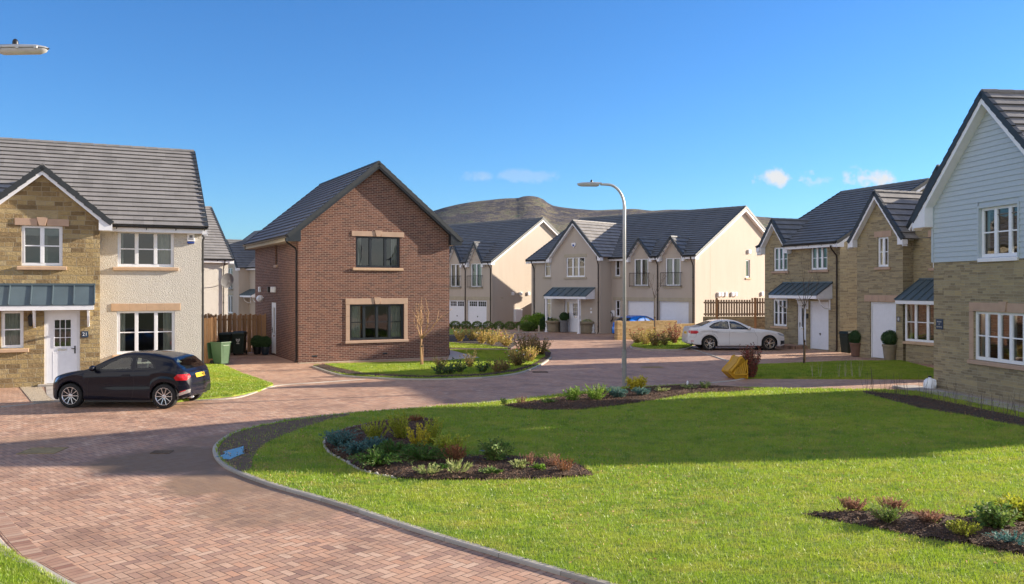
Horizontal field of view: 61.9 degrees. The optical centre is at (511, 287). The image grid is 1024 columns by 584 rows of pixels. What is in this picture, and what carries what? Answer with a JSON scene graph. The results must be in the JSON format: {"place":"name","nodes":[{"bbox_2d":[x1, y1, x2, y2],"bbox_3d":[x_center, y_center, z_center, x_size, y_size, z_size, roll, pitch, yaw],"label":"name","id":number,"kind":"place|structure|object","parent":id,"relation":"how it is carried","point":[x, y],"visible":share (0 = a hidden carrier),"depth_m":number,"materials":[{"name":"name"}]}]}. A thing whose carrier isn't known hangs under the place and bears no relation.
{"place":"outdoors","nodes":[
{"label":"outdoors","id":0,"kind":"place"},
{"bbox_2d":[0,543,69,583],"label":"lawn","id":1,"kind":"structure","parent":0,"point":[22,573],"depth_m":9.07,"materials":[{"name":"green plant"}]},
{"bbox_2d":[0,39,48,54],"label":"street lamp","id":2,"kind":"object","parent":1,"relation":"on","point":[15,47],"visible":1,"depth_m":11.45,"materials":[{"name":"metal"}]},
{"bbox_2d":[177,363,273,401],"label":"lawn","id":3,"kind":"structure","parent":0,"point":[180,400],"depth_m":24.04,"materials":[{"name":"green plant"}]},
{"bbox_2d":[313,347,549,378],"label":"lawn","id":4,"kind":"structure","parent":0,"point":[437,377],"depth_m":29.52,"materials":[{"name":"green plant"}]},
{"bbox_2d":[412,298,448,363],"bbox_3d":[-3.269,1.722,33.339,1.706,2.637,0.724,0,0,16],"label":"bare tree","id":5,"kind":"object","parent":4,"relation":"on","point":[421,338],"visible":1,"depth_m":33.41,"materials":[{"name":"brown plant"}]},
{"bbox_2d":[315,351,550,377],"bbox_3d":[-1.121,3.041,34.053,12.574,0.048,7.533,0,0,-38],"label":"flower bed","id":6,"kind":"object","parent":4,"relation":"on","point":[390,375],"visible":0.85,"depth_m":30.52,"materials":[{"name":"soil"}]},
{"bbox_2d":[504,347,534,365],"bbox_3d":[0.199,2.710,33.183,1.089,0.718,1.237,0,0,-21],"label":"rose bush","id":7,"kind":"object","parent":4,"relation":"on","point":[517,361],"visible":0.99,"depth_m":33.01,"materials":[{"name":"green plant"}]},
{"bbox_2d":[512,333,539,352],"bbox_3d":[0.649,2.521,37.705,1.242,1.072,1.302,0,0,22],"label":"rose bush","id":8,"kind":"object","parent":4,"relation":"on","point":[525,344],"visible":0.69,"depth_m":37.56,"materials":[{"name":"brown plant"}]},
{"bbox_2d":[0,325,933,583],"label":"road","id":9,"kind":"structure","parent":0,"point":[106,495],"depth_m":13.47,"materials":[{"name":"brown brick"}]},
{"bbox_2d":[20,386,53,402],"bbox_3d":[-13.828,3.103,24.835,0.572,0.030,4.640,0,0,-34],"label":"gravel strip","id":10,"kind":"object","parent":9,"relation":"on","point":[35,394],"visible":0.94,"depth_m":24.55,"materials":[{"name":"beige gravel"}]},
{"bbox_2d":[0,538,75,583],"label":"kerb","id":11,"kind":"structure","parent":9,"relation":"on","point":[46,568],"depth_m":9.29,"materials":[{"name":"concrete"}]},
{"bbox_2d":[17,447,68,453],"bbox_3d":[-8.880,3.094,16.150,0.680,0.011,0.610,0,0,-4],"label":"drain cover","id":12,"kind":"object","parent":9,"relation":"on","point":[45,450],"visible":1,"depth_m":16.16,"materials":[{"name":"grey metal"}]},
{"bbox_2d":[0,508,112,583],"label":"edge course","id":13,"kind":"object","parent":9,"relation":"on","point":[14,536],"visible":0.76,"depth_m":9.80,"materials":[{"name":"brown brick"}]},
{"bbox_2d":[53,350,210,408],"bbox_3d":[-10.082,2.391,22.658,3.749,1.418,2.087,0,0,4],"label":"parked hatchback","id":14,"kind":"object","parent":9,"relation":"on","point":[164,379],"visible":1,"depth_m":21.84,"materials":[{"name":"paint"}]},
{"bbox_2d":[0,379,365,406],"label":"kerb","id":15,"kind":"structure","parent":9,"relation":"on","point":[200,399],"depth_m":23.82,"materials":[{"name":"concrete"}]},
{"bbox_2d":[204,317,216,362],"bbox_3d":[-12.701,2.155,34.471,1.464,1.890,0.186,0,0,-13],"label":"timber fence","id":16,"kind":"object","parent":9,"relation":"on","point":[210,329],"visible":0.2,"depth_m":34.48,"materials":[{"name":"brown wood"}]},
{"bbox_2d":[207,341,231,363],"bbox_3d":[-11.690,2.635,34.068,0.825,0.930,0.584,0,0,28],"label":"wheelie bin","id":17,"kind":"object","parent":9,"relation":"on","point":[218,352],"visible":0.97,"depth_m":33.87,"materials":[{"name":"plastic"}]},
{"bbox_2d":[204,313,265,351],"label":"timber fence","id":18,"kind":"object","parent":9,"relation":"on","point":[250,323],"visible":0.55,"depth_m":40.22,"materials":[{"name":"brown wood"}]},
{"bbox_2d":[231,331,247,354],"bbox_3d":[-12.454,2.557,38.990,0.619,1.087,0.759,0,0,-6],"label":"wheelie bin","id":19,"kind":"object","parent":9,"relation":"on","point":[239,338],"visible":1,"depth_m":38.68,"materials":[{"name":"plastic"}]},
{"bbox_2d":[259,336,271,354],"bbox_3d":[-11.249,2.638,38.896,0.609,0.865,0.622,0,0,0],"label":"ball planter","id":20,"kind":"object","parent":9,"relation":"on","point":[265,342],"visible":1,"depth_m":38.75,"materials":[{"name":"green ceramic"}]},
{"bbox_2d":[312,357,551,379],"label":"kerb","id":21,"kind":"structure","parent":9,"relation":"on","point":[524,371],"depth_m":29.17,"materials":[{"name":"concrete"}]},
{"bbox_2d":[212,384,680,583],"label":"kerb","id":22,"kind":"structure","parent":9,"relation":"on","point":[510,557],"depth_m":10.77,"materials":[{"name":"concrete"}]},
{"bbox_2d":[449,334,516,348],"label":"flower bed","id":23,"kind":"object","parent":9,"relation":"on","point":[452,337],"visible":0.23,"depth_m":48.07,"materials":[{"name":"soil"}]},
{"bbox_2d":[520,312,544,330],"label":"garden bush","id":24,"kind":"object","parent":9,"relation":"on","point":[536,317],"visible":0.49,"depth_m":60.46,"materials":[{"name":"green plant"}]},
{"bbox_2d":[577,180,626,385],"bbox_3d":[2.796,-0.141,26.600,1.552,6.422,0.192,0,0,0],"label":"street lamp","id":25,"kind":"object","parent":9,"relation":"on","point":[591,183],"visible":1,"depth_m":26.56,"materials":[{"name":"metal"}]},
{"bbox_2d":[612,315,653,333],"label":"parked hatchback","id":26,"kind":"object","parent":9,"relation":"on","point":[637,318],"visible":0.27,"depth_m":52.07,"materials":[{"name":"blue paint"}]},
{"bbox_2d":[682,319,784,349],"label":"parked saloon","id":27,"kind":"object","parent":9,"relation":"on","point":[710,336],"visible":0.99,"depth_m":41.82,"materials":[{"name":"white paint"}]},
{"bbox_2d":[721,355,747,378],"bbox_3d":[7.574,2.718,28.971,0.694,0.815,0.690,0,0,-10],"label":"grit bin","id":28,"kind":"object","parent":9,"relation":"on","point":[735,367],"visible":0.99,"depth_m":28.75,"materials":[{"name":"yellow plastic"}]},
{"bbox_2d":[838,330,851,352],"bbox_3d":[15.657,2.562,39.614,0.752,1.077,0.613,0,0,-20],"label":"wheelie bin","id":29,"kind":"object","parent":9,"relation":"on","point":[844,342],"visible":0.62,"depth_m":39.43,"materials":[{"name":"plastic"}]},
{"bbox_2d":[848,330,860,355],"bbox_3d":[15.343,2.479,38.058,0.706,1.182,0.688,0,0,0],"label":"ball planter","id":30,"kind":"object","parent":9,"relation":"on","point":[854,336],"visible":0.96,"depth_m":37.87,"materials":[{"name":"ceramic"}]},
{"bbox_2d":[881,330,897,359],"bbox_3d":[15.966,2.442,36.083,0.725,1.316,0.731,0,0,0],"label":"ball planter","id":31,"kind":"object","parent":9,"relation":"on","point":[889,340],"visible":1,"depth_m":35.89,"materials":[{"name":"stone"}]},
{"bbox_2d":[449,342,506,347],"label":"grass","id":32,"kind":"structure","parent":0,"point":[460,345],"depth_m":43.97,"materials":[{"name":"green plant"}]},
{"bbox_2d":[0,0,1023,239],"label":"sky","id":33,"kind":"structure","parent":0,"point":[773,108],"materials":[{"name":"blue"}]},
{"bbox_2d":[433,196,770,232],"bbox_3d":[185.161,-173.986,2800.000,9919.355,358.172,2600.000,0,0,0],"label":"hills","id":34,"kind":"structure","parent":0,"point":[558,219],"depth_m":3154.97,"materials":[{"name":"grey stone"}]},
{"bbox_2d":[214,383,1023,583],"bbox_3d":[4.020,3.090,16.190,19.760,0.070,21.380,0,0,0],"label":"lawn","id":35,"kind":"structure","parent":0,"point":[757,552],"depth_m":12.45,"materials":[{"name":"green plant"}]},
{"bbox_2d":[217,414,347,470],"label":"worn earth","id":36,"kind":"structure","parent":35,"relation":"on","point":[250,435],"depth_m":17.44,"materials":[{"name":"brown soil"}]},
{"bbox_2d":[216,446,250,458],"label":"puddle","id":37,"kind":"object","parent":36,"relation":"on","point":[233,454],"visible":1,"depth_m":15.73,"materials":[{"name":"blue liquid"}]},
{"bbox_2d":[326,418,594,480],"bbox_3d":[-1.668,3.007,16.143,3.392,0.093,7.032,0,0,-30],"label":"flower bed","id":38,"kind":"object","parent":35,"relation":"on","point":[513,476],"visible":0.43,"depth_m":14.07,"materials":[{"name":"brown soil"}]},
{"bbox_2d":[318,427,361,446],"bbox_3d":[-3.236,2.832,16.207,0.810,0.350,0.838,0,0,-31],"label":"juniper","id":39,"kind":"object","parent":38,"relation":"on","point":[336,438],"visible":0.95,"depth_m":16.06,"materials":[{"name":"teal plant"}]},
{"bbox_2d":[334,439,372,454],"bbox_3d":[-2.834,2.877,15.382,0.687,0.276,0.596,0,0,0],"label":"juniper","id":40,"kind":"object","parent":38,"relation":"on","point":[357,447],"visible":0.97,"depth_m":15.32,"materials":[{"name":"teal plant"}]},
{"bbox_2d":[359,416,393,438],"bbox_3d":[-2.666,2.753,16.627,0.637,0.493,0.471,0,0,-34],"label":"hebe","id":41,"kind":"object","parent":38,"relation":"on","point":[372,431],"visible":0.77,"depth_m":16.53,"materials":[{"name":"green plant"}]},
{"bbox_2d":[346,444,409,467],"bbox_3d":[-2.286,2.822,14.364,0.846,0.356,1.031,0,0,-36],"label":"spreading conifer","id":42,"kind":"object","parent":38,"relation":"on","point":[374,458],"visible":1,"depth_m":14.29,"materials":[{"name":"green plant"}]},
{"bbox_2d":[370,438,417,455],"bbox_3d":[-2.093,2.827,15.248,0.931,0.342,0.913,0,0,0],"label":"spreading conifer","id":43,"kind":"object","parent":38,"relation":"on","point":[389,447],"visible":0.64,"depth_m":15.15,"materials":[{"name":"green plant"}]},
{"bbox_2d":[385,410,410,438],"bbox_3d":[-2.218,2.720,17.015,0.483,0.557,0.679,0,0,15],"label":"hebe","id":44,"kind":"object","parent":38,"relation":"on","point":[399,431],"visible":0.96,"depth_m":16.86,"materials":[{"name":"green plant"}]},
{"bbox_2d":[404,423,430,445],"bbox_3d":[-1.725,2.769,15.987,0.419,0.470,0.602,0,0,19],"label":"euonymus","id":45,"kind":"object","parent":38,"relation":"on","point":[420,435],"visible":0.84,"depth_m":15.95,"materials":[{"name":"yellow plant"}]},
{"bbox_2d":[391,440,451,464],"bbox_3d":[-1.513,2.826,14.752,1.221,0.355,1.250,0,0,0],"label":"spreading conifer","id":46,"kind":"object","parent":38,"relation":"on","point":[413,453],"visible":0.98,"depth_m":14.69,"materials":[{"name":"green plant"}]},
{"bbox_2d":[422,416,443,445],"bbox_3d":[-1.484,2.714,16.136,0.335,0.562,0.587,0,0,-21],"label":"hebe","id":47,"kind":"object","parent":38,"relation":"on","point":[434,432],"visible":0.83,"depth_m":16.11,"materials":[{"name":"green plant"}]},
{"bbox_2d":[430,432,469,453],"bbox_3d":[-1.125,2.791,15.279,0.749,0.415,0.651,0,0,0],"label":"pieris","id":48,"kind":"object","parent":38,"relation":"on","point":[447,440],"visible":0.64,"depth_m":15.29,"materials":[{"name":"green plant"}]},
{"bbox_2d":[440,443,466,461],"bbox_3d":[-0.997,2.838,14.671,0.472,0.335,0.552,0,0,0],"label":"spirea","id":49,"kind":"object","parent":38,"relation":"on","point":[456,452],"visible":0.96,"depth_m":14.62,"materials":[{"name":"red plant"}]},
{"bbox_2d":[446,458,473,473],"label":"variegated plant","id":50,"kind":"object","parent":38,"relation":"on","point":[467,466],"visible":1,"depth_m":13.78,"materials":[{"name":"green plant"}]},
{"bbox_2d":[477,435,514,460],"bbox_3d":[-0.282,2.781,14.767,0.609,0.485,0.688,0,0,35],"label":"rhododendron","id":51,"kind":"object","parent":38,"relation":"on","point":[496,450],"visible":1,"depth_m":14.66,"materials":[{"name":"green plant"}]},
{"bbox_2d":[324,384,1023,554],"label":"bark mulch","id":52,"kind":"object","parent":38,"relation":"on","point":[577,464],"visible":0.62,"depth_m":14.46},
{"bbox_2d":[625,374,647,389],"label":"shrub","id":53,"kind":"object","parent":52,"relation":"on","point":[637,383],"visible":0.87,"depth_m":24.70,"materials":[{"name":"yellow plant"}]},
{"bbox_2d":[221,391,1023,582],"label":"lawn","id":54,"kind":"structure","parent":35,"relation":"on","point":[671,474],"depth_m":14.61,"materials":[{"name":"green plant"}]},
{"bbox_2d":[504,385,755,409],"bbox_3d":[3.353,3.014,23.930,8.148,0.085,2.373,0,0,-37],"label":"flower bed","id":55,"kind":"object","parent":35,"relation":"on","point":[608,401],"visible":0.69,"depth_m":22.71,"materials":[{"name":"brown plant"}]},
{"bbox_2d":[582,383,610,399],"bbox_3d":[2.246,2.781,22.783,0.782,0.454,0.864,0,0,0],"label":"hebe","id":56,"kind":"object","parent":55,"relation":"on","point":[592,394],"visible":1,"depth_m":22.71,"materials":[{"name":"green plant"}]},
{"bbox_2d":[802,510,1023,555],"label":"flower bed","id":57,"kind":"object","parent":35,"relation":"on","point":[862,516],"visible":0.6,"depth_m":10.63,"materials":[{"name":"brown soil"}]},
{"bbox_2d":[836,496,866,510],"bbox_3d":[4.598,2.904,11.478,0.382,0.185,0.407,0,0,0],"label":"heather tuft","id":58,"kind":"object","parent":57,"relation":"on","point":[850,503],"visible":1,"depth_m":11.47,"materials":[{"name":"pink plant"}]},
{"bbox_2d":[865,503,903,522],"bbox_3d":[4.796,2.901,10.952,0.514,0.194,0.463,0,0,-40],"label":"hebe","id":59,"kind":"object","parent":57,"relation":"on","point":[886,515],"visible":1,"depth_m":10.94,"materials":[{"name":"green plant"}]},
{"bbox_2d":[875,495,909,509],"bbox_3d":[5.130,2.912,11.511,0.374,0.172,0.457,0,0,-34],"label":"heather tuft","id":60,"kind":"object","parent":57,"relation":"on","point":[895,503],"visible":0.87,"depth_m":11.49,"materials":[{"name":"plant"}]},
{"bbox_2d":[910,508,945,523],"bbox_3d":[5.322,2.911,10.845,0.385,0.178,0.428,0,0,0],"label":"heather tuft","id":61,"kind":"object","parent":57,"relation":"on","point":[925,516],"visible":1,"depth_m":10.86,"materials":[{"name":"pink plant"}]},
{"bbox_2d":[945,517,982,535],"bbox_3d":[5.502,2.912,10.384,0.516,0.167,0.363,0,0,-33],"label":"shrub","id":62,"kind":"object","parent":57,"relation":"on","point":[962,527],"visible":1,"depth_m":10.35,"materials":[{"name":"yellow plant"}]},
{"bbox_2d":[962,500,1022,528],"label":"laurel","id":63,"kind":"object","parent":57,"relation":"on","point":[988,514],"visible":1,"depth_m":10.58,"materials":[{"name":"green plant"}]},
{"bbox_2d":[986,529,1023,544],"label":"ground plant","id":64,"kind":"object","parent":57,"relation":"on","point":[1009,538],"visible":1,"depth_m":10.03,"materials":[{"name":"teal plant"}]},
{"bbox_2d":[992,492,1023,521],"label":"shrub","id":65,"kind":"object","parent":57,"relation":"on","point":[1018,502],"visible":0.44,"depth_m":10.93,"materials":[{"name":"yellow plant"}]},
{"bbox_2d":[863,391,1023,425],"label":"flower bed","id":66,"kind":"object","parent":35,"relation":"on","point":[964,408],"visible":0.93,"depth_m":21.34,"materials":[{"name":"soil"}]},
{"bbox_2d":[317,351,1022,423],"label":"soil crumbs","id":67,"kind":"object","parent":66,"relation":"on","point":[1009,420],"visible":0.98,"depth_m":23.13,"materials":[{"name":"brown soil"}]},
{"bbox_2d":[631,337,690,347],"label":"grass","id":68,"kind":"structure","parent":0,"point":[679,344],"depth_m":44.40,"materials":[{"name":"green plant"}]},
{"bbox_2d":[711,380,923,389],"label":"path","id":69,"kind":"structure","parent":0,"point":[846,384],"depth_m":27.41,"materials":[{"name":"beige concrete"}]},
{"bbox_2d":[748,359,933,379],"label":"lawn","id":70,"kind":"structure","parent":0,"point":[833,378],"depth_m":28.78,"materials":[{"name":"green plant"}]},
{"bbox_2d":[739,342,761,377],"bbox_3d":[8.087,2.466,28.960,0.715,1.186,0.762,0,0,-26],"label":"red tipped bush","id":71,"kind":"object","parent":70,"relation":"on","point":[751,358],"visible":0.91,"depth_m":28.82,"materials":[{"name":"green plant"}]},
{"bbox_2d":[782,245,818,362],"bbox_3d":[11.457,0.620,33.879,1.500,4.840,1.269,0,0,18],"label":"bare tree","id":72,"kind":"object","parent":70,"relation":"on","point":[804,351],"visible":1,"depth_m":34.01,"materials":[{"name":"brown plant"}]},
{"bbox_2d":[892,385,1023,411],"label":"path","id":73,"kind":"structure","parent":0,"point":[912,387],"depth_m":23.67,"materials":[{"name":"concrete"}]},
{"label":"ground","id":74,"kind":"structure","parent":0,"visible":0},
{"bbox_2d":[0,137,208,387],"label":"detached house","id":75,"kind":"structure","parent":74,"relation":"on","point":[101,253],"depth_m":28.50,"materials":[{"name":"beige stone"}]},
{"bbox_2d":[0,311,28,352],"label":"window","id":76,"kind":"structure","parent":75,"relation":"in","point":[12,322],"depth_m":26.48,"materials":[{"name":"white plastic"}]},
{"bbox_2d":[15,217,68,269],"bbox_3d":[-14.727,-1.360,26.759,1.490,1.640,0.318,0,0,-25],"label":"window","id":77,"kind":"structure","parent":75,"relation":"in","point":[54,227],"depth_m":26.73,"materials":[{"name":"white plastic"}]},
{"bbox_2d":[44,310,79,383],"bbox_3d":[-14.228,1.890,26.995,1.000,2.300,0.125,0,0,-26],"label":"door","id":78,"kind":"structure","parent":75,"relation":"in","point":[58,360],"depth_m":26.95,"materials":[{"name":"white plastic"}]},
{"bbox_2d":[113,232,177,270],"bbox_3d":[-12.401,-1.220,28.920,2.030,1.320,0.316,0,0,-25],"label":"window","id":79,"kind":"structure","parent":75,"relation":"in","point":[165,249],"depth_m":29.01,"materials":[{"name":"white plastic"}]},
{"bbox_2d":[111,303,179,357],"bbox_3d":[-12.395,1.460,28.924,2.154,1.820,0.318,0,0,-25],"label":"window","id":80,"kind":"structure","parent":75,"relation":"in","point":[168,331],"depth_m":28.93,"materials":[{"name":"white plastic"}]},
{"bbox_2d":[202,206,234,315],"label":"pale house","id":81,"kind":"structure","parent":74,"relation":"on","point":[218,277],"depth_m":54.69,"materials":[{"name":"white paint"}]},
{"bbox_2d":[226,230,260,314],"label":"pale house","id":82,"kind":"structure","parent":74,"relation":"on","point":[241,291],"depth_m":71.47,"materials":[{"name":"beige paint"}]},
{"bbox_2d":[242,161,462,362],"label":"brick house","id":83,"kind":"structure","parent":74,"relation":"on","point":[352,265],"depth_m":36.68,"materials":[{"name":"brown brick"}]},
{"bbox_2d":[345,297,408,343],"bbox_3d":[-5.804,1.405,36.558,2.820,1.930,0.318,0,0,-28],"label":"window","id":84,"kind":"structure","parent":83,"relation":"in","point":[394,321],"depth_m":36.51,"materials":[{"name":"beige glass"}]},
{"bbox_2d":[352,230,403,270],"bbox_3d":[-5.765,-1.565,36.577,2.330,1.710,0.318,0,0,-28],"label":"window","id":85,"kind":"structure","parent":83,"relation":"in","point":[394,236],"depth_m":36.59,"materials":[{"name":"beige glass"}]},
{"bbox_2d":[448,217,559,326],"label":"cream house","id":86,"kind":"structure","parent":74,"relation":"on","point":[489,274],"depth_m":68.15,"materials":[{"name":"beige paint"}]},
{"bbox_2d":[449,300,463,324],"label":"garage door","id":87,"kind":"structure","parent":86,"relation":"in","point":[456,313],"depth_m":69.08,"materials":[{"name":"white metal"}]},
{"bbox_2d":[469,263,482,288],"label":"window","id":88,"kind":"structure","parent":86,"relation":"in","point":[474,266],"depth_m":67.33,"materials":[{"name":"white plastic"}]},
{"bbox_2d":[468,300,486,325],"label":"garage door","id":89,"kind":"structure","parent":86,"relation":"in","point":[475,313],"depth_m":67.32,"materials":[{"name":"white metal"}]},
{"bbox_2d":[525,205,765,333],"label":"cream house","id":90,"kind":"structure","parent":74,"relation":"on","point":[701,256],"depth_m":56.92,"materials":[{"name":"beige paint"}]},
{"bbox_2d":[565,299,580,331],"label":"door","id":91,"kind":"structure","parent":90,"relation":"in","point":[573,319],"depth_m":58.40,"materials":[{"name":"white plastic"}]},
{"bbox_2d":[564,254,586,278],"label":"window","id":92,"kind":"structure","parent":90,"relation":"in","point":[577,257],"depth_m":58.27,"materials":[{"name":"white plastic"}]},
{"bbox_2d":[632,259,649,287],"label":"window","id":93,"kind":"structure","parent":90,"relation":"in","point":[639,261],"depth_m":55.82,"materials":[{"name":"white plastic"}]},
{"bbox_2d":[628,301,653,318],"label":"garage door","id":94,"kind":"structure","parent":90,"relation":"in","point":[646,308],"depth_m":55.81,"materials":[{"name":"white plastic"}]},
{"bbox_2d":[663,258,681,287],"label":"window","id":95,"kind":"structure","parent":90,"relation":"in","point":[671,261],"depth_m":54.04,"materials":[{"name":"white plastic"}]},
{"bbox_2d":[660,301,688,323],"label":"garage door","id":96,"kind":"structure","parent":90,"relation":"in","point":[669,310],"depth_m":53.93,"materials":[{"name":"white plastic"}]},
{"bbox_2d":[614,320,693,339],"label":"garden wall","id":97,"kind":"structure","parent":74,"relation":"on","point":[661,325],"depth_m":51.04,"materials":[{"name":"yellow stone"}]},
{"bbox_2d":[703,298,764,328],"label":"screen fence","id":98,"kind":"object","parent":74,"relation":"on","point":[756,322],"visible":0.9,"depth_m":50.34,"materials":[{"name":"brown wood"}]},
{"bbox_2d":[755,178,928,351],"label":"stone house","id":99,"kind":"structure","parent":74,"relation":"on","point":[820,233],"depth_m":43.16,"materials":[{"name":"beige stone"}]},
{"bbox_2d":[770,298,788,328],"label":"window","id":100,"kind":"structure","parent":99,"relation":"in","point":[777,312],"depth_m":45.10,"materials":[{"name":"white plastic"}]},
{"bbox_2d":[771,247,788,272],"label":"window","id":101,"kind":"structure","parent":99,"relation":"in","point":[778,270],"depth_m":45.02,"materials":[{"name":"white plastic"}]},
{"bbox_2d":[798,301,805,344],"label":"door","id":102,"kind":"structure","parent":99,"relation":"in","point":[800,329],"depth_m":43.44,"materials":[{"name":"white plastic"}]},
{"bbox_2d":[808,248,828,271],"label":"window","id":103,"kind":"structure","parent":99,"relation":"in","point":[815,251],"depth_m":42.28,"materials":[{"name":"white plastic"}]},
{"bbox_2d":[810,301,827,349],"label":"garage door","id":104,"kind":"structure","parent":99,"relation":"in","point":[818,315],"depth_m":42.29,"materials":[{"name":"white plastic"}]},
{"bbox_2d":[846,164,939,364],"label":"stone house","id":105,"kind":"structure","parent":74,"relation":"on","point":[895,279],"depth_m":36.16,"materials":[{"name":"beige stone"}]},
{"bbox_2d":[874,230,891,269],"bbox_3d":[15.984,-1.580,36.621,0.318,1.660,0.974,0,0,-20],"label":"window","id":106,"kind":"structure","parent":105,"relation":"in","point":[883,235],"depth_m":36.64,"materials":[{"name":"white plastic"}]},
{"bbox_2d":[871,302,895,358],"bbox_3d":[16.002,1.855,36.642,0.080,2.430,1.480,0,0,-20],"label":"garage door","id":107,"kind":"structure","parent":105,"relation":"in","point":[883,316],"depth_m":36.84,"materials":[{"name":"white plastic"}]},
{"bbox_2d":[902,304,933,345],"bbox_3d":[16.805,1.495,34.306,0.228,1.710,2.640,0,0,-20],"label":"window","id":108,"kind":"structure","parent":105,"relation":"in","point":[916,341],"depth_m":34.84,"materials":[{"name":"white plastic"}]},
{"bbox_2d":[910,89,1023,403],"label":"clapboard house","id":109,"kind":"structure","parent":74,"relation":"on","point":[969,211],"depth_m":24.05,"materials":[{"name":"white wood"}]},
{"bbox_2d":[967,302,1023,370],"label":"window","id":110,"kind":"structure","parent":109,"relation":"in","point":[1014,310],"depth_m":23.32,"materials":[{"name":"white plastic"}]},
{"bbox_2d":[977,204,1018,261],"bbox_3d":[13.290,-1.450,23.162,0.316,1.500,1.560,0,0,-7],"label":"window","id":111,"kind":"structure","parent":109,"relation":"in","point":[1013,255],"depth_m":23.30,"materials":[{"name":"white plastic"}]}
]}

